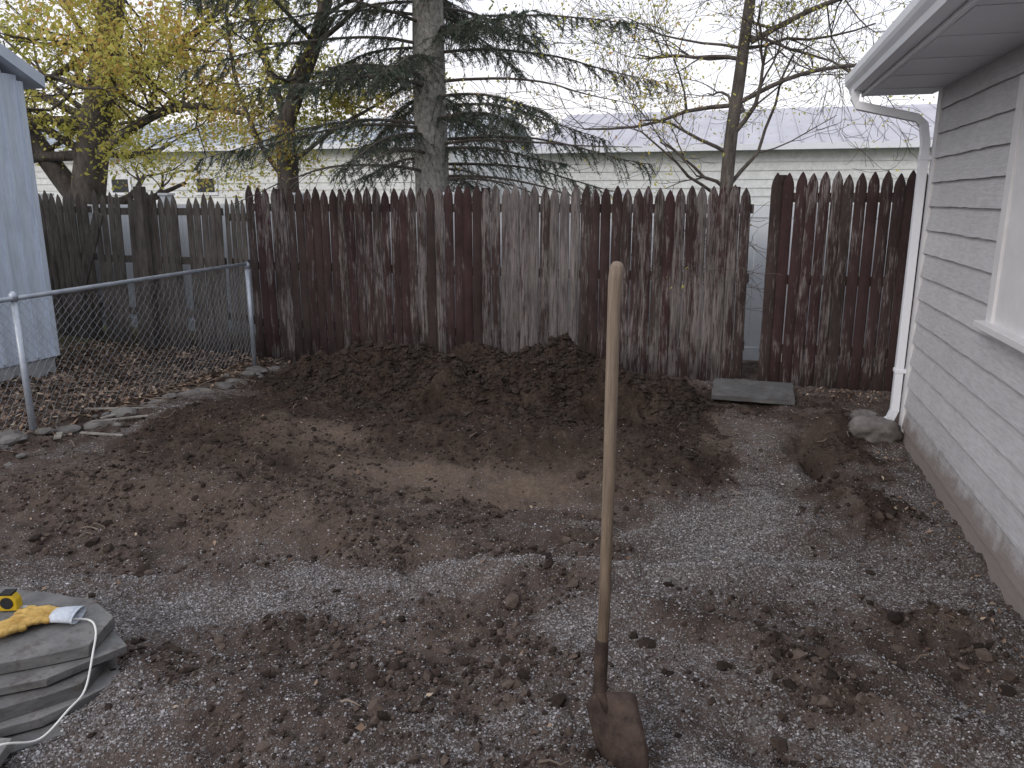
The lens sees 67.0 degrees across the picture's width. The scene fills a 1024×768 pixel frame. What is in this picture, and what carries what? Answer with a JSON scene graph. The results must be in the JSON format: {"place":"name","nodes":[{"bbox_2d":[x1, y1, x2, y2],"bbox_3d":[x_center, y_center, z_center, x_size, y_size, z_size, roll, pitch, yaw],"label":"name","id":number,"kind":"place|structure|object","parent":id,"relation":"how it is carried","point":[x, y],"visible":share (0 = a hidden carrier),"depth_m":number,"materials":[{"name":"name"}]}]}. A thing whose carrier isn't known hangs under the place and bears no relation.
{"place":"outdoors","nodes":[
{"label":"outdoors","id":0,"kind":"place"},
{"bbox_2d":[0,0,938,139],"label":"sky","id":1,"kind":"structure","parent":0,"point":[482,6],"materials":[{"name":"white"}]},
{"bbox_2d":[0,275,1023,767],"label":"ground","id":2,"kind":"structure","parent":0,"point":[510,483],"depth_m":3.64,"materials":[{"name":"soil"}]},
{"bbox_2d":[0,43,59,380],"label":"neighbor shed","id":3,"kind":"structure","parent":2,"relation":"on","point":[24,270],"depth_m":7.71,"materials":[{"name":"blue paint"}]},
{"bbox_2d":[0,586,126,766],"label":"stacked flagstones","id":4,"kind":"object","parent":2,"relation":"on","point":[44,669],"visible":0.66,"depth_m":2.70,"materials":[{"name":"grey stone"}]},
{"bbox_2d":[0,589,28,610],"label":"tape measure","id":5,"kind":"object","parent":4,"relation":"on","point":[10,599],"visible":0.98,"depth_m":2.95,"materials":[{"name":"yellow plastic"}]},
{"bbox_2d":[0,605,85,637],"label":"work glove","id":6,"kind":"object","parent":4,"relation":"on","point":[21,620],"visible":1,"depth_m":2.85,"materials":[{"name":"yellow leather"}]},
{"bbox_2d":[0,618,96,745],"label":"power cord","id":7,"kind":"object","parent":4,"relation":"on","point":[70,707],"visible":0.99,"depth_m":2.60,"materials":[{"name":"white plastic"}]},
{"bbox_2d":[38,190,103,338],"bbox_3d":[-6.191,-1.572,10.344,1.550,1.990,0.085,4,14,16],"label":"weathered fence","id":8,"kind":"object","parent":2,"relation":"on","point":[57,240],"visible":0.51,"depth_m":10.20,"materials":[{"name":"grey wood"}]},
{"bbox_2d":[53,407,149,439],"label":"wood scraps","id":9,"kind":"object","parent":2,"relation":"on","point":[59,435],"visible":0.88,"depth_m":6.00,"materials":[{"name":"grey wood"}]},
{"bbox_2d":[70,186,159,347],"bbox_3d":[-4.991,-1.438,9.573,1.262,1.952,0.098,4,14,16],"label":"leaning fence board","id":10,"kind":"object","parent":2,"relation":"on","point":[142,227],"visible":0.96,"depth_m":9.46,"materials":[{"name":"grey wood"}]},
{"bbox_2d":[0,262,256,433],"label":"chain link fence","id":11,"kind":"object","parent":2,"relation":"on","point":[13,298],"visible":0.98,"depth_m":6.48,"materials":[{"name":"metal"}]},
{"bbox_2d":[0,366,280,466],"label":"stone edging","id":12,"kind":"object","parent":2,"relation":"on","point":[10,437],"visible":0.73,"depth_m":6.21,"materials":[{"name":"grey stone"}]},
{"bbox_2d":[92,189,230,353],"bbox_3d":[-4.309,-1.377,9.579,1.938,2.020,0.187,5,14,19],"label":"weathered fence","id":13,"kind":"object","parent":2,"relation":"on","point":[213,241],"visible":0.78,"depth_m":9.47,"materials":[{"name":"grey wood"}]},
{"bbox_2d":[0,0,377,204],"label":"maple tree","id":14,"kind":"object","parent":2,"relation":"on","point":[99,112],"visible":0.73,"depth_m":10.54,"materials":[{"name":"yellow plant"}]},
{"bbox_2d":[224,195,254,355],"bbox_3d":[-3.187,-1.254,9.098,0.527,1.892,0.148,12,18,40],"label":"weathered fence","id":15,"kind":"object","parent":2,"relation":"on","point":[238,222],"visible":0.8,"depth_m":9.07,"materials":[{"name":"grey wood"}]},
{"bbox_2d":[34,113,539,204],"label":"white outbuilding","id":16,"kind":"structure","parent":2,"relation":"on","point":[43,182],"depth_m":23.08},
{"bbox_2d":[112,178,214,192],"bbox_3d":[-10.652,-6.050,23.584,3.720,0.400,0.020,4,14,16],"label":"window glass","id":17,"kind":"structure","parent":16,"relation":"in","point":[124,189],"depth_m":23.93,"materials":[{"name":"grey glass"}]},
{"bbox_2d":[109,176,218,194],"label":"window frames","id":18,"kind":"structure","parent":16,"relation":"in","point":[128,177],"depth_m":23.29,"materials":[{"name":"white metal"}]},
{"bbox_2d":[77,0,521,339],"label":"forked tree","id":19,"kind":"object","parent":2,"relation":"on","point":[287,169],"visible":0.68,"depth_m":9.33,"materials":[{"name":"yellow plant"}]},
{"bbox_2d":[173,0,673,225],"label":"spruce tree","id":20,"kind":"object","parent":2,"relation":"on","point":[422,67],"visible":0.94,"depth_m":8.82,"materials":[{"name":"green plant"}]},
{"bbox_2d":[39,191,893,364],"bbox_3d":[0.172,-1.284,8.862,17.565,1.780,0.150,4,14,16],"label":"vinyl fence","id":21,"kind":"object","parent":2,"relation":"on","point":[752,326],"visible":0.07,"depth_m":8.69,"materials":[{"name":"brown wood"}]},
{"bbox_2d":[227,334,734,441],"bbox_3d":[-0.580,-0.089,6.869,5.389,0.699,2.567,4,14,16],"label":"soil pile","id":22,"kind":"object","parent":2,"relation":"on","point":[434,398],"visible":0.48,"depth_m":6.47,"materials":[{"name":"brown soil"}]},
{"bbox_2d":[0,344,974,767],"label":"fallen twigs","id":23,"kind":"object","parent":2,"relation":"on","point":[174,390],"visible":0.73,"depth_m":6.55,"materials":[{"name":"plant"}]},
{"bbox_2d":[245,184,753,380],"bbox_3d":[-0.340,-1.042,8.089,5.384,2.035,0.195,4,14,16],"label":"picket fence","id":24,"kind":"object","parent":2,"relation":"on","point":[530,317],"visible":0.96,"depth_m":7.89,"materials":[{"name":"red paint"}]},
{"bbox_2d":[0,332,1023,767],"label":"soil clods","id":25,"kind":"object","parent":2,"relation":"on","point":[314,384],"visible":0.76,"depth_m":4.01,"materials":[{"name":"brown soil"}]},
{"bbox_2d":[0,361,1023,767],"bbox_3d":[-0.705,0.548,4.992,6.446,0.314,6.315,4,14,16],"label":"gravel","id":26,"kind":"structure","parent":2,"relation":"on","point":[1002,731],"depth_m":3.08,"materials":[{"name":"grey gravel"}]},
{"bbox_2d":[0,338,1023,755],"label":"leaf litter","id":27,"kind":"object","parent":2,"relation":"on","point":[124,392],"visible":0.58,"depth_m":7.58,"materials":[{"name":"brown plant"}]},
{"bbox_2d":[85,402,966,754],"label":"loose stones","id":28,"kind":"object","parent":2,"relation":"on","point":[751,720],"visible":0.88,"depth_m":3.58,"materials":[{"name":"grey stone"}]},
{"bbox_2d":[586,261,648,767],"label":"shovel","id":29,"kind":"object","parent":2,"relation":"on","point":[617,730],"visible":0.98,"depth_m":2.35,"materials":[{"name":"brown wood"}]},
{"bbox_2d":[463,0,934,327],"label":"slim tree","id":30,"kind":"object","parent":2,"relation":"on","point":[735,123],"visible":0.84,"depth_m":7.99,"materials":[{"name":"brown plant"}]},
{"bbox_2d":[524,103,936,264],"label":"long outbuilding","id":31,"kind":"structure","parent":2,"relation":"on","point":[819,155],"depth_m":18.91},
{"bbox_2d":[711,378,794,404],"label":"paving slab","id":32,"kind":"structure","parent":2,"relation":"on","point":[767,392],"depth_m":6.83,"materials":[{"name":"grey concrete"}]},
{"bbox_2d":[757,170,927,391],"bbox_3d":[3.635,-0.847,6.925,2.633,2.079,0.188,3,14,14],"label":"picket fence","id":33,"kind":"object","parent":2,"relation":"on","point":[834,280],"visible":0.5,"depth_m":7.03,"materials":[{"name":"red paint"}]},
{"bbox_2d":[849,409,876,417],"bbox_3d":[2.785,0.266,6.133,0.205,0.134,0.178,4,14,16],"label":"rock","id":34,"kind":"object","parent":2,"relation":"on","point":[862,412],"visible":0.46,"depth_m":6.10,"materials":[{"name":"stone"}]},
{"bbox_2d":[848,415,902,443],"bbox_3d":[2.680,0.348,5.721,0.389,0.234,0.278,4,14,16],"label":"rock","id":35,"kind":"object","parent":2,"relation":"on","point":[874,429],"visible":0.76,"depth_m":5.62,"materials":[{"name":"stone"}]},
{"bbox_2d":[845,0,1023,619],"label":"house","id":36,"kind":"structure","parent":2,"relation":"on","point":[961,420],"depth_m":4.16,"materials":[{"name":"grey paint"}]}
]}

